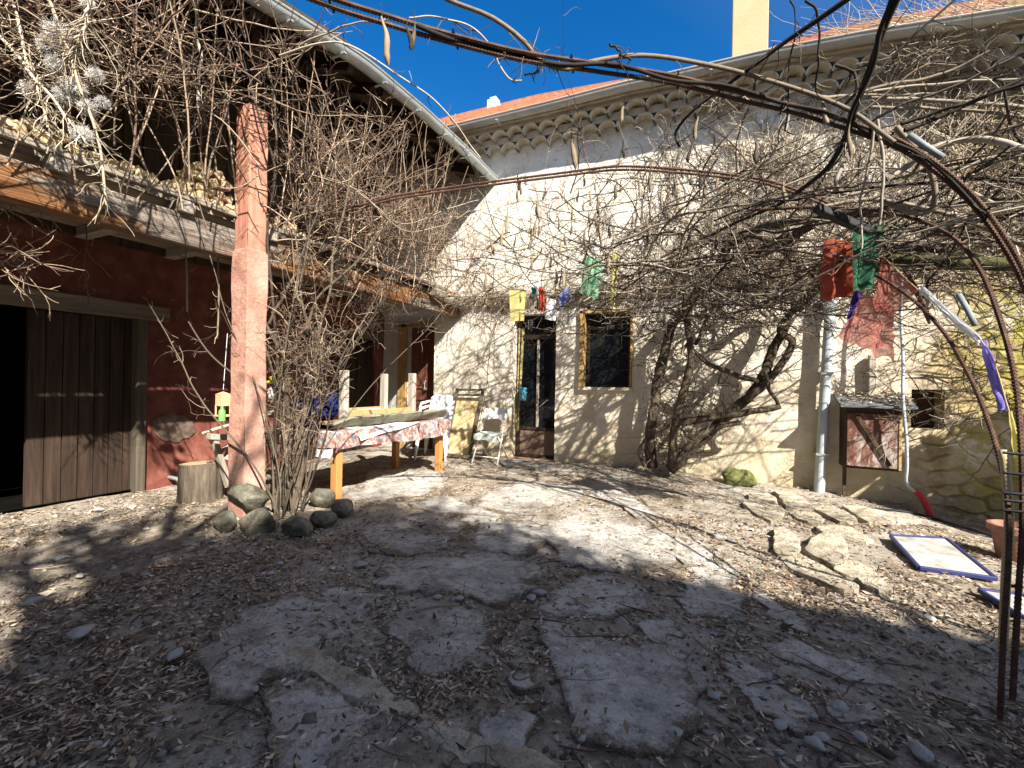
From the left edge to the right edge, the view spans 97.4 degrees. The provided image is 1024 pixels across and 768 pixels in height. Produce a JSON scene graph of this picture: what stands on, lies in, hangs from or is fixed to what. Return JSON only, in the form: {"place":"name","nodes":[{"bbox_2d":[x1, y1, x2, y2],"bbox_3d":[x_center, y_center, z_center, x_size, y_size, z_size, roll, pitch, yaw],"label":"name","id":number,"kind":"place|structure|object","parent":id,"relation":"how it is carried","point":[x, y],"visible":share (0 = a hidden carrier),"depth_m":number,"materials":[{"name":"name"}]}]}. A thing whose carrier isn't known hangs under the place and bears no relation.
{"place":"outdoors","nodes":[
{"label":"outdoors","id":0,"kind":"place"},
{"bbox_2d":[0,446,1023,767],"bbox_3d":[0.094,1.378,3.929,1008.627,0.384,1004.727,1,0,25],"label":"ground","id":1,"kind":"structure","parent":0,"point":[164,538],"depth_m":2.52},
{"bbox_2d":[20,596,45,606],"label":"pebble","id":2,"kind":"object","parent":1,"relation":"on","point":[30,600],"visible":0.94,"depth_m":2.54,"materials":[{"name":"stone"}]},
{"bbox_2d":[66,624,95,641],"bbox_3d":[-2.148,1.240,2.250,0.094,0.060,0.118,1,0,16],"label":"pebble","id":3,"kind":"object","parent":1,"relation":"on","point":[75,634],"visible":1,"depth_m":2.22,"materials":[{"name":"stone"}]},
{"bbox_2d":[166,647,182,660],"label":"pebble","id":4,"kind":"object","parent":1,"relation":"on","point":[174,653],"visible":1,"depth_m":2.08,"materials":[{"name":"stone"}]},
{"bbox_2d":[176,460,223,504],"bbox_3d":[-3.338,1.061,4.821,0.424,0.462,0.421,1,0,25],"label":"chopping block","id":5,"kind":"object","parent":1,"relation":"on","point":[200,482],"depth_m":4.66,"materials":[{"name":"brown wood"}]},
{"bbox_2d":[206,433,227,486],"bbox_3d":[-3.067,0.820,4.829,0.100,0.607,0.372,1,0,25],"label":"trestle","id":6,"kind":"object","parent":1,"relation":"on","point":[218,451],"visible":0.49,"depth_m":4.75,"materials":[{"name":"wood"}]},
{"bbox_2d":[212,510,236,532],"bbox_3d":[-2.476,1.194,3.881,0.259,0.210,0.170,1,0,25],"label":"boulder","id":7,"kind":"object","parent":1,"relation":"on","point":[225,521],"visible":0.93,"depth_m":3.81,"materials":[{"name":"stone"}]},
{"bbox_2d":[227,483,269,510],"bbox_3d":[-2.479,1.062,4.263,0.439,0.265,0.321,1,0,25],"label":"boulder","id":8,"kind":"object","parent":1,"relation":"on","point":[248,497],"visible":0.94,"depth_m":4.14,"materials":[{"name":"stone"}]},
{"bbox_2d":[0,0,498,518],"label":"barn","id":9,"kind":"structure","parent":1,"relation":"on","point":[94,398],"depth_m":4.96,"materials":[{"name":"paint"}]},
{"bbox_2d":[0,115,14,128],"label":"firewood log","id":10,"kind":"object","parent":9,"relation":"on","point":[6,122],"visible":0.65,"depth_m":2.92,"materials":[{"name":"brown wood"}]},
{"bbox_2d":[0,120,27,139],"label":"firewood log","id":11,"kind":"object","parent":9,"relation":"on","point":[23,131],"visible":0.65,"depth_m":2.98,"materials":[{"name":"brown wood"}]},
{"bbox_2d":[28,139,62,153],"bbox_3d":[-3.360,-1.685,3.206,0.312,0.088,0.091,1,-2,15],"label":"firewood log","id":12,"kind":"object","parent":9,"relation":"on","point":[56,141],"visible":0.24,"depth_m":3.17,"materials":[{"name":"brown wood"}]},
{"bbox_2d":[17,126,49,146],"bbox_3d":[-3.369,-1.712,3.172,0.349,0.088,0.099,1,-33,29],"label":"firewood log","id":13,"kind":"object","parent":12,"relation":"on","point":[44,136],"visible":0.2,"depth_m":3.09,"materials":[{"name":"brown wood"}]},
{"bbox_2d":[19,116,38,132],"bbox_3d":[-3.421,-1.782,3.177,0.312,0.091,0.088,1,15,36],"label":"firewood log","id":14,"kind":"object","parent":13,"relation":"on","point":[29,124],"visible":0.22,"depth_m":3.08,"materials":[{"name":"brown wood"}]},
{"bbox_2d":[65,143,85,163],"bbox_3d":[-3.303,-1.712,3.371,0.321,0.102,0.098,1,-2,33],"label":"firewood log","id":15,"kind":"object","parent":9,"relation":"on","point":[77,149],"visible":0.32,"depth_m":3.29,"materials":[{"name":"brown wood"}]},
{"bbox_2d":[23,308,132,506],"bbox_3d":[-4.554,0.236,4.798,0.070,1.950,0.902,1,0,25],"label":"sliding door","id":16,"kind":"structure","parent":9,"relation":"in","point":[78,367],"depth_m":4.71,"materials":[{"name":"brown wood"}]},
{"bbox_2d":[109,160,134,178],"bbox_3d":[-3.167,-1.706,3.607,0.321,0.102,0.098,1,1,22],"label":"firewood log","id":17,"kind":"object","parent":9,"relation":"on","point":[122,165],"visible":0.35,"depth_m":3.53,"materials":[{"name":"brown wood"}]},
{"bbox_2d":[206,197,223,211],"bbox_3d":[-2.874,-1.680,4.258,0.350,0.088,0.099,1,-21,26],"label":"firewood log","id":18,"kind":"object","parent":9,"relation":"on","point":[216,201],"visible":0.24,"depth_m":4.17,"materials":[{"name":"brown wood"}]},
{"bbox_2d":[215,190,226,201],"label":"firewood log","id":19,"kind":"object","parent":18,"relation":"on","point":[220,195],"visible":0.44,"depth_m":4.22,"materials":[{"name":"brown wood"}]},
{"bbox_2d":[213,181,232,191],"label":"firewood log","id":20,"kind":"object","parent":19,"relation":"on","point":[225,184],"visible":0.44,"depth_m":4.25,"materials":[{"name":"brown wood"}]},
{"bbox_2d":[209,171,224,182],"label":"firewood log","id":21,"kind":"object","parent":20,"relation":"on","point":[219,176],"visible":0.44,"depth_m":4.23,"materials":[{"name":"brown wood"}]},
{"bbox_2d":[214,333,230,416],"bbox_3d":[-2.974,-0.093,4.640,0.120,0.860,0.120,1,0,25],"label":"bird feeder","id":22,"kind":"object","parent":9,"relation":"hanging from","point":[222,398],"visible":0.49,"depth_m":4.61,"materials":[{"name":"plastic"}]},
{"bbox_2d":[301,333,338,460],"bbox_3d":[-3.248,0.243,7.555,0.072,2.120,0.800,1,0,25],"label":"barn door","id":23,"kind":"structure","parent":9,"relation":"in","point":[332,357],"depth_m":7.61,"materials":[{"name":"brown wood"}]},
{"bbox_2d":[338,338,372,452],"bbox_3d":[-2.898,0.249,8.296,0.072,2.120,0.800,1,0,25],"label":"barn door","id":24,"kind":"structure","parent":9,"relation":"in","point":[361,378],"depth_m":8.35,"materials":[{"name":"brown wood"}]},
{"bbox_2d":[238,507,275,534],"bbox_3d":[-2.188,1.188,3.883,0.344,0.249,0.253,1,0,25],"label":"boulder","id":25,"kind":"object","parent":1,"relation":"on","point":[261,520],"visible":0.89,"depth_m":3.80,"materials":[{"name":"stone"}]},
{"bbox_2d":[0,0,521,519],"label":"shrub","id":26,"kind":"object","parent":1,"relation":"on","point":[286,486],"visible":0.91,"depth_m":4.29,"materials":[{"name":"brown plant"}]},
{"bbox_2d":[0,0,141,236],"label":"clematis","id":27,"kind":"object","parent":26,"relation":"attached to","point":[69,90],"visible":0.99,"depth_m":2.60,"materials":[{"name":"plant"}]},
{"bbox_2d":[281,515,312,536],"bbox_3d":[-1.813,1.214,3.803,0.302,0.188,0.157,1,0,25],"label":"boulder","id":28,"kind":"object","parent":1,"relation":"on","point":[295,526],"visible":0.96,"depth_m":3.76,"materials":[{"name":"stone"}]},
{"bbox_2d":[309,488,335,507],"bbox_3d":[-1.951,1.173,4.628,0.267,0.208,0.209,1,0,25],"label":"boulder","id":29,"kind":"object","parent":1,"relation":"on","point":[322,497],"visible":0.98,"depth_m":4.56,"materials":[{"name":"stone"}]},
{"bbox_2d":[309,510,337,527],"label":"boulder","id":30,"kind":"object","parent":1,"relation":"on","point":[322,519],"visible":0.89,"depth_m":4.00,"materials":[{"name":"stone"}]},
{"bbox_2d":[330,499,352,518],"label":"boulder","id":31,"kind":"object","parent":1,"relation":"on","point":[342,508],"visible":0.96,"depth_m":4.31,"materials":[{"name":"stone"}]},
{"bbox_2d":[280,435,442,500],"bbox_3d":[-1.803,0.889,5.749,0.920,0.780,2.080,1,0,25],"label":"table","id":32,"kind":"object","parent":1,"relation":"on","point":[336,473],"visible":0.16,"depth_m":4.76,"materials":[{"name":"brown wood"}]},
{"bbox_2d":[266,418,450,452],"bbox_3d":[-1.798,0.604,5.749,1.102,0.227,2.194,1,0,25],"label":"tablecloth","id":33,"kind":"object","parent":32,"relation":"on","point":[345,437],"visible":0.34,"depth_m":5.16,"materials":[{"name":"fabric"}]},
{"bbox_2d":[290,390,338,427],"bbox_3d":[-2.209,0.283,4.937,0.622,0.451,0.443,1,0,1],"label":"navy tarp","id":34,"kind":"object","parent":33,"relation":"on","point":[335,409],"visible":0.36,"depth_m":4.93,"materials":[{"name":"plastic"}]},
{"bbox_2d":[316,431,332,457],"bbox_3d":[-1.924,0.620,4.624,0.236,0.270,0.033,1,0,22],"label":"paper sheet","id":35,"kind":"object","parent":33,"relation":"hanging from","point":[327,453],"visible":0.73,"depth_m":4.61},
{"bbox_2d":[307,370,415,424],"bbox_3d":[-1.728,0.146,5.763,0.560,0.592,1.950,1,0,25],"label":"upturned table","id":36,"kind":"object","parent":33,"relation":"on","point":[344,410],"visible":0.48,"depth_m":5.63,"materials":[{"name":"brown wood"}]},
{"bbox_2d":[341,422,418,440],"bbox_3d":[-1.522,0.550,5.336,0.210,0.133,1.150,1,0,25],"label":"paper sheet","id":37,"kind":"object","parent":33,"relation":"on","point":[367,436],"visible":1,"depth_m":5.21,"materials":[{"name":"paper"}]},
{"bbox_2d":[326,409,447,429],"bbox_3d":[-1.443,0.419,5.637,0.146,0.142,2.120,1,0,25],"label":"canvas cover","id":38,"kind":"object","parent":33,"relation":"on","point":[364,420],"visible":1,"depth_m":5.42,"materials":[{"name":"fabric"}]},
{"bbox_2d":[281,643,565,767],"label":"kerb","id":39,"kind":"structure","parent":1,"relation":"on","point":[361,689],"depth_m":1.73,"materials":[{"name":"stone"}]},
{"bbox_2d":[414,413,451,460],"bbox_3d":[-1.274,0.835,7.490,0.546,0.793,0.662,1,0,5],"label":"plastic chair","id":40,"kind":"object","parent":1,"relation":"on","point":[425,444],"visible":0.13,"depth_m":7.21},
{"bbox_2d":[417,404,452,455],"bbox_3d":[-1.260,0.750,7.517,0.546,0.793,0.662,1,0,5],"label":"plastic chair","id":41,"kind":"object","parent":40,"relation":"on","point":[440,406],"visible":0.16,"depth_m":7.79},
{"bbox_2d":[418,399,453,448],"bbox_3d":[-1.250,0.665,7.547,0.546,0.793,0.662,1,0,5],"label":"plastic chair","id":42,"kind":"object","parent":41,"relation":"on","point":[442,401],"visible":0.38,"depth_m":7.81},
{"bbox_2d":[419,394,454,444],"bbox_3d":[-1.240,0.580,7.576,0.546,0.793,0.662,1,0,5],"label":"plastic chair","id":43,"kind":"object","parent":42,"relation":"on","point":[440,396],"visible":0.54,"depth_m":7.82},
{"bbox_2d":[443,388,484,458],"bbox_3d":[-0.798,0.635,7.531,0.571,1.141,0.378,1,0,25],"label":"leaning frame","id":44,"kind":"object","parent":1,"relation":"on","point":[465,415],"visible":0.86,"depth_m":7.54,"materials":[{"name":"beige fabric"}]},
{"bbox_2d":[471,407,507,464],"bbox_3d":[-0.318,0.807,7.131,0.464,0.859,0.489,1,0,25],"label":"folding chair","id":45,"kind":"object","parent":1,"relation":"on","point":[499,413],"visible":0.86,"depth_m":7.21,"materials":[{"name":"white plastic"}]},
{"bbox_2d":[474,431,501,442],"bbox_3d":[-0.341,0.834,7.082,0.400,0.137,0.380,1,0,25],"label":"seat cloth","id":46,"kind":"object","parent":45,"relation":"on","point":[487,436],"visible":0.98,"depth_m":6.95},
{"bbox_2d":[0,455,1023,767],"bbox_3d":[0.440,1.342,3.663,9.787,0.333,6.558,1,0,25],"label":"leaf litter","id":47,"kind":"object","parent":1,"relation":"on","point":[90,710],"visible":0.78,"depth_m":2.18,"materials":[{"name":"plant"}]},
{"bbox_2d":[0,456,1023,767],"bbox_3d":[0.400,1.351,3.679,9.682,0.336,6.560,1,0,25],"label":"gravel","id":48,"kind":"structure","parent":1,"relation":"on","point":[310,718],"depth_m":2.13,"materials":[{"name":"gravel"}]},
{"bbox_2d":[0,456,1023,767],"bbox_3d":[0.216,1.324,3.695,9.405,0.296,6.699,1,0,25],"label":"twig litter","id":49,"kind":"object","parent":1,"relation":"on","point":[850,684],"visible":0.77,"depth_m":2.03,"materials":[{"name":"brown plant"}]},
{"bbox_2d":[500,459,553,470],"bbox_3d":[0.216,1.246,6.799,0.552,0.108,0.933,1,0,-45],"label":"doorstep","id":50,"kind":"structure","parent":1,"relation":"on","point":[527,464],"depth_m":6.74,"materials":[{"name":"stone"}]},
{"bbox_2d":[279,0,1023,478],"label":"wisteria","id":51,"kind":"object","parent":1,"relation":"on","point":[795,294],"visible":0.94,"depth_m":3.91,"materials":[{"name":"brown plant"}]},
{"bbox_2d":[280,165,930,323],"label":"rebar arch","id":52,"kind":"structure","parent":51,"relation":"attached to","point":[823,201],"depth_m":4.37,"materials":[{"name":"metal"}]},
{"bbox_2d":[451,233,1009,412],"bbox_3d":[1.369,-0.578,4.391,4.754,2.001,1.320,1,0,45],"label":"flag line","id":53,"kind":"object","parent":51,"relation":"attached to","point":[813,239],"visible":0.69,"depth_m":3.25,"materials":[{"name":"beige fabric"}]},
{"bbox_2d":[509,289,525,321],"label":"flag","id":54,"kind":"object","parent":53,"relation":"hanging from","point":[517,297],"visible":1,"depth_m":5.40,"materials":[{"name":"yellow fabric"}]},
{"bbox_2d":[539,287,544,311],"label":"flag","id":55,"kind":"object","parent":53,"relation":"hanging from","point":[541,299],"visible":0.95,"depth_m":5.40,"materials":[{"name":"red fabric"}]},
{"bbox_2d":[545,298,555,320],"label":"flag","id":56,"kind":"object","parent":53,"relation":"hanging from","point":[551,302],"visible":0.91,"depth_m":5.40,"materials":[{"name":"white fabric"}]},
{"bbox_2d":[557,286,569,307],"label":"flag","id":57,"kind":"object","parent":53,"relation":"hanging from","point":[563,297],"visible":0.89,"depth_m":5.40,"materials":[{"name":"blue fabric"}]},
{"bbox_2d":[580,256,601,300],"bbox_3d":[0.954,-1.268,5.399,0.270,0.540,0.071,1,0,-2],"label":"flag","id":58,"kind":"object","parent":53,"relation":"hanging from","point":[593,281],"visible":0.52,"depth_m":5.40,"materials":[{"name":"fabric"}]},
{"bbox_2d":[609,253,618,304],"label":"flag","id":59,"kind":"object","parent":53,"relation":"hanging from","point":[612,302],"visible":0.57,"depth_m":5.40,"materials":[{"name":"yellow fabric"}]},
{"bbox_2d":[819,237,853,300],"bbox_3d":[2.422,-0.860,3.349,0.287,0.508,0.126,1,0,-25],"label":"flag","id":60,"kind":"object","parent":53,"relation":"hanging from","point":[832,287],"visible":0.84,"depth_m":3.32,"materials":[{"name":"fabric"}]},
{"bbox_2d":[847,291,860,318],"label":"flag","id":61,"kind":"object","parent":53,"relation":"hanging from","point":[855,298],"visible":1,"depth_m":3.30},
{"bbox_2d":[839,296,894,359],"bbox_3d":[2.670,-0.425,3.398,0.442,0.495,0.084,1,0,-1],"label":"flag","id":62,"kind":"object","parent":53,"relation":"hanging from","point":[867,325],"visible":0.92,"depth_m":3.40,"materials":[{"name":"fabric"}]},
{"bbox_2d":[852,225,883,290],"bbox_3d":[2.528,-0.901,3.202,0.227,0.478,0.057,1,0,0],"label":"flag","id":63,"kind":"object","parent":53,"relation":"hanging from","point":[863,274],"visible":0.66,"depth_m":3.19,"materials":[{"name":"fabric"}]},
{"bbox_2d":[873,257,916,315],"bbox_3d":[2.805,-0.721,3.328,0.344,0.432,0.082,1,0,-3],"label":"flag","id":64,"kind":"object","parent":53,"relation":"hanging from","point":[887,297],"visible":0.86,"depth_m":3.31,"materials":[{"name":"fabric"}]},
{"bbox_2d":[918,285,981,346],"bbox_3d":[2.617,-0.422,2.699,0.027,0.435,0.410,1,0,3],"label":"flag","id":65,"kind":"object","parent":53,"relation":"hanging from","point":[960,324],"visible":0.98,"depth_m":2.67,"materials":[{"name":"white fabric"}]},
{"bbox_2d":[980,338,1009,411],"bbox_3d":[2.628,-0.052,2.445,0.050,0.404,0.129,1,0,-3],"label":"flag","id":66,"kind":"object","parent":53,"relation":"hanging from","point":[995,384],"visible":0.86,"depth_m":2.44,"materials":[{"name":"fabric"}]},
{"bbox_2d":[1009,411,1018,472],"bbox_3d":[2.550,0.290,2.271,0.035,0.311,0.069,1,0,-9],"label":"flag","id":67,"kind":"object","parent":53,"relation":"hanging from","point":[1014,441],"visible":0.68,"depth_m":2.28,"materials":[{"name":"yellow fabric"}]},
{"bbox_2d":[813,203,870,234],"bbox_3d":[2.125,-1.062,2.900,0.347,0.184,0.060,1,0,0],"label":"dark bar","id":68,"kind":"object","parent":51,"relation":"attached to","point":[836,217],"visible":0.94,"depth_m":2.87,"materials":[{"name":"black metal"}]},
{"bbox_2d":[306,0,1023,293],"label":"rebar arch","id":69,"kind":"structure","parent":1,"relation":"on","point":[1007,247],"depth_m":2.50,"materials":[{"name":"brown metal"}]},
{"bbox_2d":[667,726,682,736],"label":"pebble","id":70,"kind":"object","parent":1,"relation":"on","point":[670,731],"visible":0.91,"depth_m":1.68,"materials":[{"name":"stone"}]},
{"bbox_2d":[365,0,1023,521],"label":"house","id":71,"kind":"structure","parent":1,"relation":"on","point":[585,402],"depth_m":6.39,"materials":[{"name":"paint"}]},
{"bbox_2d":[397,322,434,448],"bbox_3d":[-1.765,0.064,8.539,0.855,2.430,0.215,1,0,25],"label":"side door","id":72,"kind":"structure","parent":71,"relation":"in","point":[422,364],"depth_m":8.57,"materials":[{"name":"red wood"}]},
{"bbox_2d":[506,315,556,462],"bbox_3d":[0.380,0.067,7.408,0.860,2.430,0.375,1,0,25],"label":"door","id":73,"kind":"structure","parent":71,"relation":"in","point":[535,416],"depth_m":7.53,"materials":[{"name":"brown wood"}]},
{"bbox_2d":[578,308,633,390],"bbox_3d":[1.451,-0.513,6.904,0.830,1.228,0.230,1,0,25],"label":"window","id":74,"kind":"structure","parent":71,"relation":"in","point":[599,368],"depth_m":6.95,"materials":[{"name":"glass"}]},
{"bbox_2d":[458,0,1023,482],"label":"creeper","id":75,"kind":"object","parent":71,"relation":"attached to","point":[906,60],"visible":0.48,"depth_m":5.24,"materials":[{"name":"brown plant"}]},
{"bbox_2d":[867,355,876,396],"bbox_3d":[4.334,-0.074,5.420,0.075,0.550,0.070,1,0,25],"label":"wall post","id":76,"kind":"object","parent":71,"relation":"attached to","point":[871,382],"depth_m":5.39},
{"bbox_2d":[833,394,917,496],"bbox_3d":[4.230,0.785,5.290,0.699,1.338,0.450,1,0,25],"label":"meter cabinet","id":77,"kind":"object","parent":71,"relation":"attached to","point":[864,433],"visible":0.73,"depth_m":5.21,"materials":[{"name":"brown wood"}]},
{"bbox_2d":[836,390,913,404],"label":"roof leaves","id":78,"kind":"object","parent":77,"relation":"on","point":[879,396],"visible":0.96,"depth_m":5.28,"materials":[{"name":"brown plant"}]},
{"bbox_2d":[899,306,915,491],"bbox_3d":[4.432,0.021,5.003,0.202,2.406,0.201,1,0,25],"label":"conduit","id":79,"kind":"object","parent":71,"relation":"attached to","point":[903,409],"visible":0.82,"depth_m":4.99,"materials":[{"name":"grey plastic"}]},
{"bbox_2d":[721,467,757,486],"bbox_3d":[2.931,1.221,5.803,0.424,0.270,0.281,1,0,25],"label":"mossy stone","id":80,"kind":"object","parent":1,"relation":"on","point":[732,476],"visible":0.87,"depth_m":5.71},
{"bbox_2d":[748,492,776,504],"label":"flagstone","id":81,"kind":"object","parent":1,"relation":"on","point":[766,498],"visible":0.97,"depth_m":5.11,"materials":[{"name":"stone"}]},
{"bbox_2d":[742,499,784,523],"bbox_3d":[2.626,1.339,4.684,0.395,0.092,0.768,1,0,25],"label":"flagstone","id":82,"kind":"object","parent":1,"relation":"on","point":[777,511],"visible":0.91,"depth_m":4.67,"materials":[{"name":"stone"}]},
{"bbox_2d":[773,719,787,730],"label":"pebble","id":83,"kind":"object","parent":1,"relation":"on","point":[780,725],"visible":1,"depth_m":1.72,"materials":[{"name":"stone"}]},
{"bbox_2d":[773,527,800,558],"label":"flagstone","id":84,"kind":"object","parent":1,"relation":"on","point":[784,537],"visible":0.95,"depth_m":3.71,"materials":[{"name":"stone"}]},
{"bbox_2d":[774,488,812,511],"bbox_3d":[3.154,1.312,5.076,0.268,0.116,0.757,1,0,19],"label":"flagstone","id":85,"kind":"object","parent":1,"relation":"on","point":[790,500],"visible":0.95,"depth_m":4.95,"materials":[{"name":"stone"}]},
{"bbox_2d":[789,511,824,526],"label":"flagstone","id":86,"kind":"object","parent":1,"relation":"on","point":[818,521],"visible":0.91,"depth_m":4.47,"materials":[{"name":"stone"}]},
{"bbox_2d":[804,736,825,751],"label":"pebble","id":87,"kind":"object","parent":1,"relation":"on","point":[815,743],"visible":1,"depth_m":1.63,"materials":[{"name":"stone"}]},
{"bbox_2d":[615,206,1023,720],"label":"rebar arch","id":88,"kind":"structure","parent":1,"relation":"on","point":[1008,500],"depth_m":1.95,"materials":[{"name":"brown metal"}]},
{"bbox_2d":[783,555,858,596],"bbox_3d":[2.146,1.355,3.210,0.265,0.093,0.675,1,0,1],"label":"flagstone","id":89,"kind":"object","parent":1,"relation":"on","point":[815,576],"visible":0.91,"depth_m":3.10,"materials":[{"name":"stone"}]},
{"bbox_2d":[804,531,847,570],"bbox_3d":[2.552,1.335,3.631,0.276,0.093,0.811,1,0,43],"label":"flagstone","id":90,"kind":"object","parent":1,"relation":"on","point":[819,548],"visible":0.93,"depth_m":3.57,"materials":[{"name":"stone"}]},
{"bbox_2d":[809,502,857,524],"bbox_3d":[3.319,1.348,4.646,0.280,0.083,0.677,1,0,10],"label":"flagstone","id":91,"kind":"object","parent":1,"relation":"on","point":[844,518],"visible":0.81,"depth_m":4.58,"materials":[{"name":"stone"}]},
{"bbox_2d":[816,524,873,545],"bbox_3d":[2.987,1.370,4.067,0.392,0.086,0.547,1,0,25],"label":"flagstone","id":92,"kind":"object","parent":1,"relation":"on","point":[851,535],"visible":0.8,"depth_m":4.03,"materials":[{"name":"stone"}]},
{"bbox_2d":[852,730,867,742],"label":"pebble","id":93,"kind":"object","parent":1,"relation":"on","point":[860,736],"visible":1,"depth_m":1.67,"materials":[{"name":"stone"}]},
{"bbox_2d":[834,559,892,595],"bbox_3d":[2.416,1.349,3.144,0.275,0.079,0.521,1,0,25],"label":"flagstone","id":94,"kind":"object","parent":1,"relation":"on","point":[848,568],"visible":0.89,"depth_m":3.09,"materials":[{"name":"stone"}]},
{"bbox_2d":[842,505,921,525],"bbox_3d":[3.727,1.367,4.644,0.742,0.134,0.453,1,0,-17],"label":"flagstone","id":95,"kind":"object","parent":1,"relation":"on","point":[866,514],"visible":0.9,"depth_m":4.53,"materials":[{"name":"stone"}]},
{"bbox_2d":[908,739,933,762],"bbox_3d":[1.468,1.316,1.615,0.066,0.046,0.100,1,0,14],"label":"pebble","id":96,"kind":"object","parent":1,"relation":"on","point":[921,752],"visible":1,"depth_m":1.60,"materials":[{"name":"stone"}]},
{"bbox_2d":[913,489,934,515],"bbox_3d":[4.544,1.312,4.967,0.090,0.283,0.188,1,0,-36],"label":"red sleeve","id":97,"kind":"object","parent":1,"relation":"on","point":[920,495],"visible":0.98,"depth_m":4.95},
{"bbox_2d":[873,508,991,535],"bbox_3d":[4.438,1.414,4.613,1.159,0.115,0.311,1,0,44],"label":"hose","id":98,"kind":"object","parent":1,"relation":"on","point":[946,522],"visible":0.76,"depth_m":4.67,"materials":[{"name":"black rubber"}]},
{"bbox_2d":[889,534,997,580],"bbox_3d":[3.369,1.342,3.592,0.492,0.072,0.954,1,0,25],"label":"whiteboard","id":99,"kind":"object","parent":1,"relation":"on","point":[936,554],"visible":1,"depth_m":3.48,"materials":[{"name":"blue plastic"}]},
{"bbox_2d":[977,587,1023,619],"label":"whiteboard","id":100,"kind":"object","parent":1,"relation":"on","point":[993,595],"visible":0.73,"depth_m":2.81,"materials":[{"name":"white plastic"}]},
{"bbox_2d":[986,519,1018,561],"bbox_3d":[4.061,1.277,3.631,0.330,0.285,0.330,1,0,25],"label":"flower pot","id":101,"kind":"object","parent":1,"relation":"on","point":[995,526],"visible":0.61,"depth_m":3.64,"materials":[{"name":"ceramic"}]},
{"bbox_2d":[186,469,897,767],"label":"paving","id":102,"kind":"structure","parent":0,"point":[650,696],"depth_m":2.36,"materials":[{"name":"stone"}]},
{"bbox_2d":[831,699,848,712],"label":"pebble","id":103,"kind":"object","parent":102,"relation":"on","point":[838,705],"visible":0.98,"depth_m":1.82,"materials":[{"name":"stone"}]},
{"bbox_2d":[284,0,972,118],"label":"sky","id":104,"kind":"structure","parent":0,"point":[701,30],"materials":[{"name":"blue"}]},
{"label":"firewood log","id":105,"kind":"object","parent":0,"visible":0},
{"bbox_2d":[177,170,202,181],"bbox_3d":[-2.940,-1.868,4.087,0.339,0.065,0.116,1,0,34],"label":"firewood log","id":106,"kind":"object","parent":105,"relation":"on","point":[197,176],"visible":0.38,"depth_m":4.01,"materials":[{"name":"brown wood"}]},
{"bbox_2d":[194,171,209,183],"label":"firewood log","id":107,"kind":"object","parent":106,"relation":"on","point":[201,181],"visible":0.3,"depth_m":4.09,"materials":[{"name":"brown wood"}]},
{"bbox_2d":[180,161,203,173],"bbox_3d":[-2.933,-1.964,4.144,0.312,0.091,0.088,1,34,35],"label":"firewood log","id":108,"kind":"object","parent":107,"relation":"on","point":[194,165],"visible":0.56,"depth_m":4.05,"materials":[{"name":"brown wood"}]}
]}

